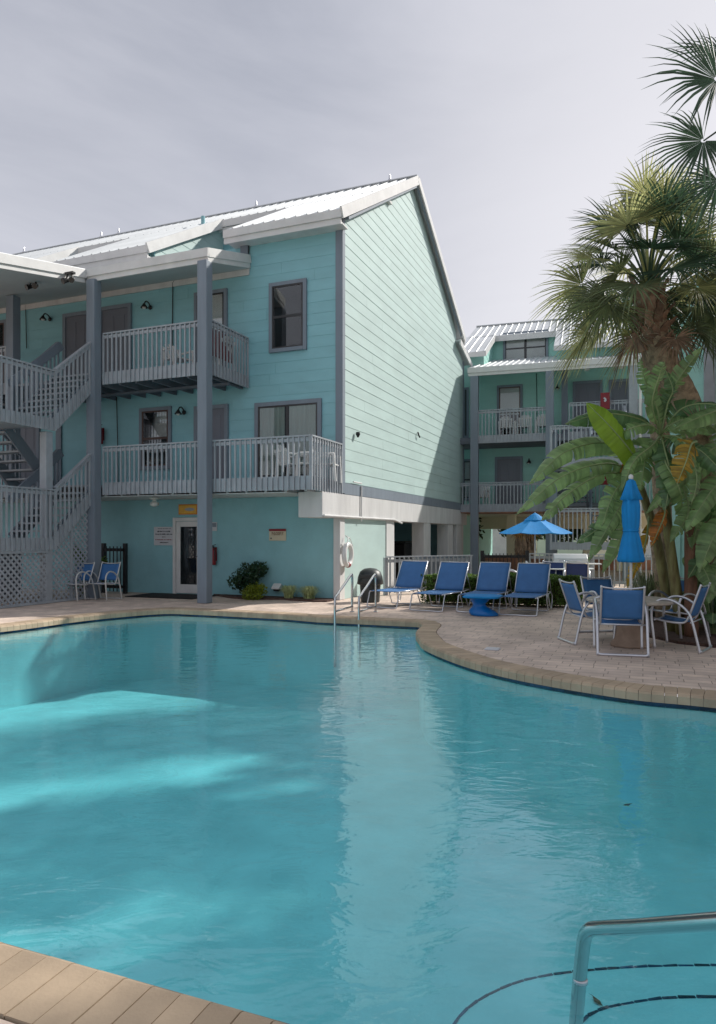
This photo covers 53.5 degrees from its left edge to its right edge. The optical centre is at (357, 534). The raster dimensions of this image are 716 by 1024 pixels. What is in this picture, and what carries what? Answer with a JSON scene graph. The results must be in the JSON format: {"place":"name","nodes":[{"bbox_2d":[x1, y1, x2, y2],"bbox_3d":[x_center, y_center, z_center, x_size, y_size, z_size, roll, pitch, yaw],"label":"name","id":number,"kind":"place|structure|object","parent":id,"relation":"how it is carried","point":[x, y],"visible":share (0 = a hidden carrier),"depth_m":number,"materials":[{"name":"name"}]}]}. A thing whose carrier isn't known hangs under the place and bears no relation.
{"place":"outdoors","nodes":[
{"label":"outdoors","id":0,"kind":"place"},
{"bbox_2d":[2,612,705,1023],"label":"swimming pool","id":1,"kind":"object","parent":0,"point":[212,1002],"visible":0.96,"depth_m":2.52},
{"bbox_2d":[0,607,715,1023],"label":"pool coping","id":2,"kind":"object","parent":1,"relation":"on","point":[38,989],"visible":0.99,"depth_m":2.51,"materials":[{"name":"stone"}]},
{"bbox_2d":[131,612,703,706],"bbox_3d":[-0.655,1.618,7.914,15.132,0.068,10.427,0,0,23],"label":"coping mortar","id":3,"kind":"object","parent":2,"relation":"attached to","point":[551,680],"visible":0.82,"depth_m":7.74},
{"bbox_2d":[0,615,711,717],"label":"pool water","id":4,"kind":"structure","parent":0,"point":[143,622],"depth_m":11.76,"materials":[{"name":"liquid"}]},
{"bbox_2d":[0,678,715,1023],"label":"pool floor","id":5,"kind":"structure","parent":0,"point":[289,855],"depth_m":6.51,"materials":[{"name":"paint"}]},
{"bbox_2d":[453,964,715,1023],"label":"pool step","id":6,"kind":"object","parent":5,"relation":"on","point":[543,999],"visible":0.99,"depth_m":3.08,"materials":[{"name":"paint"}]},
{"bbox_2d":[590,994,602,1005],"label":"fallen leaf","id":7,"kind":"object","parent":6,"relation":"on","point":[596,1000],"visible":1,"depth_m":3.01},
{"bbox_2d":[569,911,715,1023],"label":"pool handrail","id":8,"kind":"object","parent":6,"relation":"on","point":[677,923],"visible":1,"depth_m":2.36,"materials":[{"name":"silver metal"}]},
{"bbox_2d":[583,995,715,1023],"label":"pool step","id":9,"kind":"object","parent":5,"relation":"on","point":[689,1009],"visible":0.98,"depth_m":2.77,"materials":[{"name":"paint"}]},
{"bbox_2d":[0,617,715,846],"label":"pool wall","id":10,"kind":"structure","parent":0,"point":[598,760],"depth_m":8.34,"materials":[{"name":"paint"}]},
{"bbox_2d":[0,614,715,712],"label":"pool tile band","id":11,"kind":"object","parent":10,"relation":"attached to","point":[662,705],"visible":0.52,"depth_m":7.97,"materials":[{"name":"tile"}]},
{"bbox_2d":[0,580,715,1023],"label":"pool deck","id":12,"kind":"structure","parent":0,"point":[520,638],"depth_m":11.45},
{"bbox_2d":[56,562,96,600],"bbox_3d":[-6.700,1.101,16.932,0.646,0.911,0.656,0,0,25],"label":"sling chair","id":13,"kind":"object","parent":12,"relation":"on","point":[88,567],"visible":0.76,"depth_m":17.03,"materials":[{"name":"blue"}]},
{"bbox_2d":[68,546,107,596],"bbox_3d":[-6.729,0.920,17.689,1.034,1.315,0.474,0,0,0],"label":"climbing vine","id":14,"kind":"object","parent":12,"relation":"on","point":[105,560],"visible":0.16,"depth_m":17.68,"materials":[{"name":"green plant"}]},
{"bbox_2d":[83,561,122,600],"bbox_3d":[-6.104,1.101,17.034,0.646,0.911,0.656,0,0,18],"label":"sling chair","id":15,"kind":"object","parent":12,"relation":"on","point":[109,571],"visible":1,"depth_m":17.21,"materials":[{"name":"blue"}]},
{"bbox_2d":[101,543,127,593],"bbox_3d":[-6.505,0.885,18.915,0.793,1.330,0.165,0,0,21],"label":"metal fence","id":16,"kind":"object","parent":12,"relation":"on","point":[105,549],"visible":0.74,"depth_m":18.80,"materials":[{"name":"metal"}]},
{"bbox_2d":[125,593,216,598],"bbox_3d":[-4.718,1.540,17.980,2.009,0.018,1.100,0,0,22],"label":"door mat","id":17,"kind":"object","parent":12,"relation":"on","point":[170,595],"depth_m":17.99,"materials":[{"name":"black rubber"}]},
{"bbox_2d":[0,174,472,608],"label":"apartment building","id":18,"kind":"structure","parent":12,"relation":"on","point":[335,315],"depth_m":17.95,"materials":[{"name":"paint"}]},
{"bbox_2d":[0,319,5,382],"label":"window","id":19,"kind":"structure","parent":18,"relation":"in","point":[2,322],"depth_m":20.96,"materials":[{"name":"glass"}]},
{"bbox_2d":[21,411,40,486],"bbox_3d":[-9.624,-2.398,20.645,0.985,2.336,0.100,0,0,22],"label":"door","id":20,"kind":"structure","parent":18,"relation":"in","point":[31,436],"depth_m":20.57,"materials":[{"name":"grey paint"}]},
{"bbox_2d":[62,311,85,375],"bbox_3d":[-7.893,-5.100,19.954,0.994,2.300,0.100,0,0,22],"label":"door","id":21,"kind":"structure","parent":18,"relation":"in","point":[73,324],"depth_m":19.99,"materials":[{"name":"grey paint"}]},
{"bbox_2d":[101,424,103,443],"bbox_3d":[-7.068,-2.769,19.557,0.165,0.527,0.161,0,0,22],"label":"fire extinguisher","id":22,"kind":"object","parent":18,"relation":"attached to","point":[102,434],"visible":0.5,"depth_m":19.53,"materials":[{"name":"red metal"}]},
{"bbox_2d":[101,303,131,374],"bbox_3d":[-6.652,-5.117,19.454,1.103,2.334,0.100,0,0,22],"label":"door","id":23,"kind":"structure","parent":18,"relation":"in","point":[118,317],"depth_m":19.42,"materials":[{"name":"grey paint"}]},
{"bbox_2d":[139,406,171,469],"bbox_3d":[-5.408,-2.577,18.962,1.030,1.654,0.090,0,0,22],"label":"window","id":24,"kind":"structure","parent":18,"relation":"in","point":[155,423],"depth_m":18.95,"materials":[{"name":"glass"}]},
{"bbox_2d":[154,527,172,544],"bbox_3d":[-5.150,0.027,18.867,0.641,0.489,0.017,0,0,22],"label":"notice sign","id":25,"kind":"object","parent":18,"relation":"attached to","point":[163,535],"visible":1,"depth_m":18.87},
{"bbox_2d":[163,344,193,365],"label":"garden chair","id":26,"kind":"object","parent":18,"relation":"on","point":[173,355],"visible":0.53,"depth_m":17.67,"materials":[{"name":"white plastic"}]},
{"bbox_2d":[173,517,196,593],"bbox_3d":[-4.429,0.547,18.535,0.972,2.007,0.112,0,0,22],"label":"glazed door","id":27,"kind":"structure","parent":18,"relation":"in","point":[184,529],"depth_m":18.61,"materials":[{"name":"white paint"}]},
{"bbox_2d":[179,504,196,514],"bbox_3d":[-4.445,-0.669,18.580,0.590,0.268,0.024,0,0,22],"label":"door sign","id":28,"kind":"object","parent":18,"relation":"attached to","point":[187,509],"visible":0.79,"depth_m":18.57,"materials":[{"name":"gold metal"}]},
{"bbox_2d":[194,288,227,366],"bbox_3d":[-3.799,-5.184,18.318,0.993,2.228,0.090,0,0,22],"label":"glazed door","id":29,"kind":"structure","parent":18,"relation":"in","point":[219,296],"depth_m":18.22,"materials":[{"name":"grey paint"}]},
{"bbox_2d":[194,404,228,478],"bbox_3d":[-3.787,-2.285,18.308,1.023,2.110,0.100,0,0,22],"label":"door","id":30,"kind":"structure","parent":18,"relation":"in","point":[220,412],"depth_m":18.21,"materials":[{"name":"grey paint"}]},
{"bbox_2d":[212,544,216,564],"bbox_3d":[-3.688,0.501,18.202,0.165,0.527,0.161,0,0,22],"label":"fire extinguisher","id":31,"kind":"object","parent":18,"relation":"attached to","point":[214,554],"visible":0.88,"depth_m":18.14,"materials":[{"name":"red metal"}]},
{"bbox_2d":[212,522,216,530],"bbox_3d":[-3.693,-0.217,18.282,0.154,0.224,0.016,0,0,22],"label":"plaque","id":32,"kind":"object","parent":18,"relation":"attached to","point":[214,526],"visible":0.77,"depth_m":18.28,"materials":[{"name":"grey paint"}]},
{"bbox_2d":[212,328,219,357],"bbox_3d":[-3.392,-4.537,16.740,0.079,0.675,0.501,0,0,22],"label":"towel","id":33,"kind":"object","parent":18,"relation":"hanging from","point":[215,343],"visible":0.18,"depth_m":16.76,"materials":[{"name":"red fabric"}]},
{"bbox_2d":[212,336,234,370],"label":"garden chair","id":34,"kind":"object","parent":18,"relation":"on","point":[228,349],"visible":0.15,"depth_m":17.27,"materials":[{"name":"white plastic"}]},
{"bbox_2d":[222,333,231,362],"bbox_3d":[-3.202,-4.537,17.212,0.079,0.675,0.501,0,0,22],"label":"towel","id":35,"kind":"object","parent":18,"relation":"hanging from","point":[225,351],"visible":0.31,"depth_m":17.17,"materials":[{"name":"red fabric"}]},
{"bbox_2d":[271,583,280,590],"bbox_3d":[-2.011,1.290,17.509,0.220,0.186,0.140,0,0,22],"label":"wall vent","id":36,"kind":"object","parent":18,"relation":"attached to","point":[276,587],"depth_m":17.48,"materials":[{"name":"white plastic"}]},
{"bbox_2d":[269,529,285,540],"bbox_3d":[-1.992,-0.006,17.599,0.472,0.292,0.018,0,0,22],"label":"rules sign","id":37,"kind":"object","parent":18,"relation":"attached to","point":[277,534],"visible":1,"depth_m":17.60,"materials":[{"name":"beige plastic"}]},
{"bbox_2d":[269,278,306,353],"bbox_3d":[-1.730,-5.385,17.488,1.032,1.730,0.090,0,0,22],"label":"window","id":38,"kind":"structure","parent":18,"relation":"in","point":[287,299],"depth_m":17.49,"materials":[{"name":"glass"}]},
{"bbox_2d":[254,398,321,476],"bbox_3d":[-1.736,-2.326,17.491,1.838,1.954,0.090,0,0,22],"label":"sliding door","id":39,"kind":"structure","parent":18,"relation":"in","point":[302,416],"depth_m":17.52,"materials":[{"name":"grey paint"}]},
{"bbox_2d":[273,445,308,476],"bbox_3d":[-1.565,-1.654,16.625,0.650,0.852,0.639,0,0,-38],"label":"garden chair","id":40,"kind":"object","parent":18,"relation":"on","point":[285,459],"visible":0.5,"depth_m":16.53,"materials":[{"name":"white plastic"}]},
{"bbox_2d":[295,452,318,476],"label":"garden chair","id":41,"kind":"object","parent":18,"relation":"on","point":[296,466],"visible":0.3,"depth_m":16.20,"materials":[{"name":"white plastic"}]},
{"bbox_2d":[315,450,341,482],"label":"garden chair","id":42,"kind":"object","parent":18,"relation":"on","point":[333,463],"visible":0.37,"depth_m":16.27,"materials":[{"name":"white plastic"}]},
{"bbox_2d":[342,535,353,567],"bbox_3d":[-0.246,0.398,17.094,0.133,0.787,0.564,0,0,22],"label":"life ring","id":43,"kind":"object","parent":18,"relation":"hanging from","point":[349,547],"visible":1,"depth_m":17.01,"materials":[{"name":"white plastic"}]},
{"bbox_2d":[213,594,333,601],"bbox_3d":[-2.232,1.534,17.328,3.493,0.038,0.700,0,0,22],"label":"mulch bed","id":44,"kind":"object","parent":12,"relation":"on","point":[281,598],"visible":0.88,"depth_m":17.04,"materials":[{"name":"soil"}]},
{"bbox_2d":[227,560,268,593],"bbox_3d":[-2.737,1.089,17.551,1.048,0.938,0.598,0,0,0],"label":"shrub","id":45,"kind":"object","parent":44,"relation":"on","point":[255,569],"visible":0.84,"depth_m":17.45,"materials":[{"name":"green plant"}]},
{"bbox_2d":[240,581,267,599],"bbox_3d":[-2.502,1.367,17.041,0.605,0.536,0.599,0,0,36],"label":"shrub","id":46,"kind":"object","parent":44,"relation":"on","point":[257,590],"visible":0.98,"depth_m":16.96,"materials":[{"name":"green plant"}]},
{"bbox_2d":[279,585,298,597],"bbox_3d":[-1.663,1.379,17.123,0.659,0.342,0.661,0,0,0],"label":"grass tuft","id":47,"kind":"object","parent":44,"relation":"on","point":[288,591],"visible":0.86,"depth_m":17.03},
{"bbox_2d":[299,585,321,598],"bbox_3d":[-1.174,1.379,16.930,0.676,0.342,0.713,0,0,0],"label":"grass tuft","id":48,"kind":"object","parent":44,"relation":"on","point":[308,592],"visible":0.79,"depth_m":16.85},
{"bbox_2d":[334,573,354,666],"bbox_3d":[-0.258,1.609,13.767,0.098,1.682,1.244,0,0,14],"label":"ladder rail","id":49,"kind":"object","parent":12,"relation":"on","point":[342,587],"visible":0.97,"depth_m":13.54,"materials":[{"name":"silver metal"}]},
{"bbox_2d":[358,573,377,666],"bbox_3d":[0.202,1.609,13.766,0.098,1.682,1.252,0,0,15],"label":"ladder rail","id":50,"kind":"object","parent":12,"relation":"on","point":[374,576],"visible":0.89,"depth_m":13.68,"materials":[{"name":"silver metal"}]},
{"bbox_2d":[357,568,382,602],"bbox_3d":[0.283,1.155,16.500,0.620,0.790,0.620,0,0,22],"label":"waste bin","id":51,"kind":"object","parent":12,"relation":"on","point":[365,575],"visible":0.83,"depth_m":16.29,"materials":[{"name":"plastic"}]},
{"bbox_2d":[367,560,427,608],"bbox_3d":[0.930,1.070,15.743,0.766,0.964,1.602,0,0,33],"label":"sun lounger","id":52,"kind":"object","parent":12,"relation":"on","point":[409,578],"visible":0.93,"depth_m":16.11,"materials":[{"name":"fabric"}]},
{"bbox_2d":[383,555,472,594],"bbox_3d":[1.927,1.050,18.974,2.802,1.000,0.195,0,0,-29],"label":"picket fence","id":53,"kind":"object","parent":12,"relation":"on","point":[467,558],"visible":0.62,"depth_m":18.65,"materials":[{"name":"grey paint"}]},
{"bbox_2d":[409,561,470,611],"bbox_3d":[1.783,1.070,15.107,0.766,0.964,1.602,0,0,31],"label":"sun lounger","id":54,"kind":"object","parent":12,"relation":"on","point":[451,578],"visible":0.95,"depth_m":15.48,"materials":[{"name":"fabric"}]},
{"bbox_2d":[415,556,464,588],"bbox_3d":[2.249,1.015,19.324,1.612,0.870,0.041,0,0,-29],"label":"fence screen","id":55,"kind":"object","parent":12,"relation":"on","point":[429,567],"depth_m":19.18,"materials":[{"name":"grey paint"}]},
{"bbox_2d":[462,594,502,616],"bbox_3d":[2.414,1.357,13.750,0.708,0.385,0.708,0,0,20],"label":"side table","id":56,"kind":"object","parent":12,"relation":"on","point":[479,607],"visible":1,"depth_m":13.60,"materials":[{"name":"blue plastic"}]},
{"bbox_2d":[456,562,512,612],"bbox_3d":[2.671,1.070,14.831,0.766,0.964,1.602,0,0,27],"label":"sun lounger","id":57,"kind":"object","parent":12,"relation":"on","point":[493,578],"visible":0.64,"depth_m":15.25,"materials":[{"name":"fabric"}]},
{"bbox_2d":[484,647,500,650],"bbox_3d":[1.828,1.544,9.661,0.198,0.012,0.198,0,0,21],"label":"skimmer lid","id":58,"kind":"object","parent":12,"relation":"on","point":[493,648],"visible":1,"depth_m":9.63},
{"bbox_2d":[420,572,582,606],"bbox_3d":[3.160,1.181,15.796,3.550,0.734,0.844,0,0,18],"label":"clipped hedge","id":59,"kind":"object","parent":12,"relation":"on","point":[555,590],"visible":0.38,"depth_m":15.46,"materials":[{"name":"green plant"}]},
{"bbox_2d":[480,551,528,568],"bbox_3d":[4.247,1.000,20.543,1.388,1.100,0.164,0,0,0],"label":"metal fence","id":60,"kind":"object","parent":12,"relation":"on","point":[483,556],"visible":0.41,"depth_m":20.49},
{"bbox_2d":[498,563,552,616],"bbox_3d":[3.405,1.070,14.336,0.766,0.964,1.602,0,0,26],"label":"sun lounger","id":61,"kind":"object","parent":12,"relation":"on","point":[532,580],"visible":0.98,"depth_m":14.74,"materials":[{"name":"fabric"}]},
{"bbox_2d":[510,533,541,562],"bbox_3d":[5.652,0.603,23.991,1.158,1.894,1.107,0,0,0],"label":"palm tree","id":62,"kind":"object","parent":12,"relation":"on","point":[523,543],"visible":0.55,"depth_m":23.75,"materials":[{"name":"brown plant"}]},
{"bbox_2d":[499,513,571,562],"bbox_3d":[4.854,0.459,19.500,1.925,2.181,1.925,0,0,11],"label":"open umbrella","id":63,"kind":"object","parent":12,"relation":"on","point":[533,523],"visible":0.99,"depth_m":19.04,"materials":[{"name":"blue fabric"}]},
{"bbox_2d":[542,560,564,575],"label":"sling chair","id":64,"kind":"object","parent":12,"relation":"on","point":[557,565],"visible":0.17,"depth_m":18.04,"materials":[{"name":"fabric"}]},
{"bbox_2d":[550,568,593,586],"bbox_3d":[5.332,1.197,18.300,1.420,0.714,1.420,0,0,0],"label":"glass table","id":65,"kind":"object","parent":12,"relation":"on","point":[555,569],"visible":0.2,"depth_m":17.95,"materials":[{"name":"glass"}]},
{"bbox_2d":[563,561,590,578],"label":"sling chair","id":66,"kind":"object","parent":12,"relation":"on","point":[583,569],"visible":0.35,"depth_m":17.32,"materials":[{"name":"fabric"}]},
{"bbox_2d":[552,554,601,564],"bbox_3d":[5.713,1.030,19.173,1.600,1.040,0.655,0,0,12],"label":"barbecue grill","id":67,"kind":"object","parent":12,"relation":"on","point":[574,558],"visible":0.38,"depth_m":18.95,"materials":[{"name":"beige paint"}]},
{"bbox_2d":[557,579,616,644],"bbox_3d":[3.325,1.101,10.346,0.656,0.911,0.646,0,0,-6],"label":"sling chair","id":68,"kind":"object","parent":12,"relation":"on","point":[571,594],"visible":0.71,"depth_m":10.28,"materials":[{"name":"fabric"}]},
{"bbox_2d":[529,553,651,586],"bbox_3d":[6.823,1.050,20.775,3.764,1.000,0.195,0,0,24],"label":"picket fence","id":69,"kind":"object","parent":12,"relation":"on","point":[549,557],"visible":0.26,"depth_m":20.57,"materials":[{"name":"grey paint"}]},
{"bbox_2d":[578,575,613,632],"bbox_3d":[3.853,1.101,11.034,0.646,0.911,0.656,0,0,-12],"label":"sling chair","id":70,"kind":"object","parent":12,"relation":"on","point":[589,584],"visible":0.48,"depth_m":11.28,"materials":[{"name":"fabric"}]},
{"bbox_2d":[593,585,649,657],"bbox_3d":[3.462,1.101,9.386,0.646,0.911,0.656,0,0,14],"label":"sling chair","id":71,"kind":"object","parent":12,"relation":"on","point":[623,606],"visible":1,"depth_m":9.17,"materials":[{"name":"fabric"}]},
{"bbox_2d":[586,595,677,648],"bbox_3d":[3.820,1.220,9.950,1.200,0.660,1.200,0,0,0],"label":"stone table","id":72,"kind":"object","parent":12,"relation":"on","point":[627,637],"visible":0.35,"depth_m":9.77,"materials":[{"name":"stone"}]},
{"bbox_2d":[617,474,644,587],"bbox_3d":[3.820,0.323,9.950,0.314,2.353,0.314,0,0,-35],"label":"closed umbrella","id":73,"kind":"object","parent":72,"relation":"in","point":[630,550],"visible":0.98,"depth_m":9.87,"materials":[{"name":"blue fabric"}]},
{"bbox_2d":[634,23,715,250],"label":"palm tree","id":74,"kind":"object","parent":12,"relation":"on","point":[694,148],"visible":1,"depth_m":8.76,"materials":[{"name":"green plant"}]},
{"bbox_2d":[644,620,715,647],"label":"mulch bed","id":75,"kind":"object","parent":12,"relation":"on","point":[673,637],"visible":0.26,"depth_m":10.47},
{"bbox_2d":[516,403,675,631],"bbox_3d":[3.813,-0.139,10.479,3.328,3.418,0.916,0,0,-22],"label":"banana plant","id":76,"kind":"object","parent":75,"relation":"on","point":[607,427],"visible":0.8,"depth_m":10.37,"materials":[{"name":"green plant"}]},
{"bbox_2d":[529,149,715,630],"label":"palm tree","id":77,"kind":"object","parent":75,"relation":"on","point":[650,316],"visible":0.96,"depth_m":10.71,"materials":[{"name":"green plant"}]},
{"bbox_2d":[617,570,660,620],"bbox_3d":[5.180,1.099,12.610,1.273,0.901,1.324,0,0,0],"label":"spiky plant","id":78,"kind":"object","parent":75,"relation":"on","point":[649,584],"visible":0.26,"depth_m":12.45,"materials":[{"name":"green plant"}]},
{"bbox_2d":[565,346,715,636],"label":"banana plant","id":79,"kind":"object","parent":75,"relation":"on","point":[668,472],"visible":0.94,"depth_m":10.32,"materials":[{"name":"green plant"}]},
{"bbox_2d":[647,577,710,638],"bbox_3d":[4.853,1.101,10.763,0.656,0.911,0.646,0,0,-22],"label":"sling chair","id":80,"kind":"object","parent":75,"relation":"on","point":[678,612],"visible":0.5,"depth_m":10.57,"materials":[{"name":"metal"}]},
{"bbox_2d":[642,260,715,621],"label":"palm tree","id":81,"kind":"object","parent":75,"relation":"on","point":[653,437],"visible":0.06,"depth_m":12.33,"materials":[{"name":"green plant"}]},
{"bbox_2d":[646,407,715,603],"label":"banana plant","id":82,"kind":"object","parent":75,"relation":"on","point":[700,568],"visible":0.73,"depth_m":10.13,"materials":[{"name":"green plant"}]},
{"bbox_2d":[672,579,715,633],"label":"leafy plant","id":83,"kind":"object","parent":75,"relation":"on","point":[710,615],"visible":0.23,"depth_m":10.82,"materials":[{"name":"green plant"}]},
{"bbox_2d":[650,582,711,653],"bbox_3d":[4.428,1.101,9.728,0.656,0.911,0.646,0,0,38],"label":"sling chair","id":84,"kind":"object","parent":12,"relation":"on","point":[697,603],"visible":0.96,"depth_m":9.65,"materials":[{"name":"metal"}]},
{"bbox_2d":[670,286,715,579],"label":"apartment building","id":85,"kind":"structure","parent":12,"relation":"on","point":[705,384],"depth_m":15.09,"materials":[{"name":"green paint"}]},
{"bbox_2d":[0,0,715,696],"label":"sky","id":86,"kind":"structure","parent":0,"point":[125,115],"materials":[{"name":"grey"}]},
{"bbox_2d":[394,541,411,577],"bbox_3d":[0.915,0.885,26.172,2.100,1.330,1.100,0,0,22],"label":"storage bin","id":87,"kind":"object","parent":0,"point":[402,548],"visible":0.15,"depth_m":25.44,"materials":[{"name":"black paint"}]},
{"bbox_2d":[396,570,653,579],"bbox_3d":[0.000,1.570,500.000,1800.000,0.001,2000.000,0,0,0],"label":"ground","id":88,"kind":"structure","parent":0,"point":[607,574],"depth_m":28.27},
{"bbox_2d":[479,518,484,538],"bbox_3d":[4.523,-0.145,34.951,3.436,3.421,2.673,0,0,0],"label":"tree","id":89,"kind":"object","parent":88,"relation":"on","point":[483,531],"visible":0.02,"depth_m":34.25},
{"bbox_2d":[497,529,544,540],"bbox_3d":[9.057,-0.143,39.818,3.383,3.417,2.339,0,0,-17],"label":"tree","id":90,"kind":"object","parent":88,"relation":"on","point":[537,538],"visible":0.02,"depth_m":39.71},
{"bbox_2d":[460,315,669,580],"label":"apartment building","id":91,"kind":"structure","parent":88,"relation":"on","point":[508,373],"depth_m":28.42,"materials":[{"name":"green paint"}]},
{"bbox_2d":[464,387,468,437],"bbox_3d":[4.496,-5.102,29.660,0.257,2.103,0.090,0,0,18],"label":"window","id":92,"kind":"structure","parent":91,"relation":"in","point":[466,389],"depth_m":29.63,"materials":[{"name":"glass"}]},
{"bbox_2d":[464,459,469,499],"bbox_3d":[4.556,-2.305,29.642,0.470,1.711,0.090,0,0,18],"label":"window","id":93,"kind":"structure","parent":91,"relation":"in","point":[466,461],"depth_m":29.64,"materials":[{"name":"glass"}]},
{"bbox_2d":[480,486,488,503],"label":"garden chair","id":94,"kind":"object","parent":91,"relation":"on","point":[484,492],"visible":0.39,"depth_m":28.48,"materials":[{"name":"white plastic"}]},
{"bbox_2d":[498,416,514,433],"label":"garden chair","id":95,"kind":"object","parent":91,"relation":"on","point":[508,418],"visible":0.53,"depth_m":28.37,"materials":[{"name":"white plastic"}]},
{"bbox_2d":[495,456,522,503],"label":"door","id":96,"kind":"structure","parent":91,"relation":"in","point":[507,469],"depth_m":29.12,"materials":[{"name":"grey paint"}]},
{"bbox_2d":[497,384,522,434],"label":"door","id":97,"kind":"structure","parent":91,"relation":"in","point":[508,396],"depth_m":29.12,"materials":[{"name":"grey paint"}]},
{"bbox_2d":[515,415,530,433],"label":"garden chair","id":98,"kind":"object","parent":91,"relation":"on","point":[522,421],"visible":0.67,"depth_m":28.14,"materials":[{"name":"white plastic"}]},
{"bbox_2d":[503,329,547,359],"bbox_3d":[7.550,-8.439,32.052,1.983,1.501,0.090,0,0,18],"label":"window","id":99,"kind":"structure","parent":91,"relation":"in","point":[536,347],"depth_m":32.02,"materials":[{"name":"glass"}]},
{"bbox_2d":[536,414,545,432],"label":"garden chair","id":100,"kind":"object","parent":91,"relation":"on","point":[540,426],"visible":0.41,"depth_m":27.95,"materials":[{"name":"white plastic"}]},
{"bbox_2d":[543,459,560,502],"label":"door","id":101,"kind":"structure","parent":91,"relation":"in","point":[559,492],"depth_m":28.60,"materials":[{"name":"grey paint"}]},
{"bbox_2d":[573,380,602,431],"bbox_3d":[9.111,-4.968,28.198,1.122,2.297,0.100,0,0,18],"label":"door","id":102,"kind":"structure","parent":91,"relation":"in","point":[583,391],"depth_m":28.22,"materials":[{"name":"grey paint"}]},
{"bbox_2d":[600,392,609,409],"bbox_3d":[9.110,-4.937,26.210,0.320,0.605,0.172,0,0,18],"label":"extinguisher cabinet","id":103,"kind":"object","parent":91,"relation":"attached to","point":[605,400],"visible":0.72,"depth_m":26.14,"materials":[{"name":"red metal"}]},
{"bbox_2d":[609,379,628,415],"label":"door","id":104,"kind":"structure","parent":91,"relation":"in","point":[618,393],"depth_m":27.84,"materials":[{"name":"grey paint"}]},
{"bbox_2d":[485,558,652,569],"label":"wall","id":105,"kind":"structure","parent":88,"relation":"on","point":[514,563],"depth_m":31.50,"materials":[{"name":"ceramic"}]},
{"bbox_2d":[544,529,615,553],"bbox_3d":[11.910,-0.327,37.176,4.435,3.781,3.686,0,0,0],"label":"tree","id":106,"kind":"object","parent":88,"relation":"on","point":[570,535],"visible":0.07,"depth_m":36.64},
{"bbox_2d":[492,529,650,556],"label":"garage building","id":107,"kind":"structure","parent":0,"point":[498,543],"depth_m":45.94,"materials":[{"name":"beige paint"}]},
{"bbox_2d":[492,529,505,554],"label":"garage door","id":108,"kind":"structure","parent":107,"relation":"in","point":[498,542],"depth_m":45.94,"materials":[{"name":"white paint"}]},
{"bbox_2d":[537,536,582,555],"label":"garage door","id":109,"kind":"structure","parent":107,"relation":"in","point":[541,544],"depth_m":45.94,"materials":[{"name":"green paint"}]},
{"bbox_2d":[641,529,650,556],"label":"garage door","id":110,"kind":"structure","parent":107,"relation":"in","point":[648,550],"depth_m":45.94,"materials":[{"name":"white paint"}]}
]}

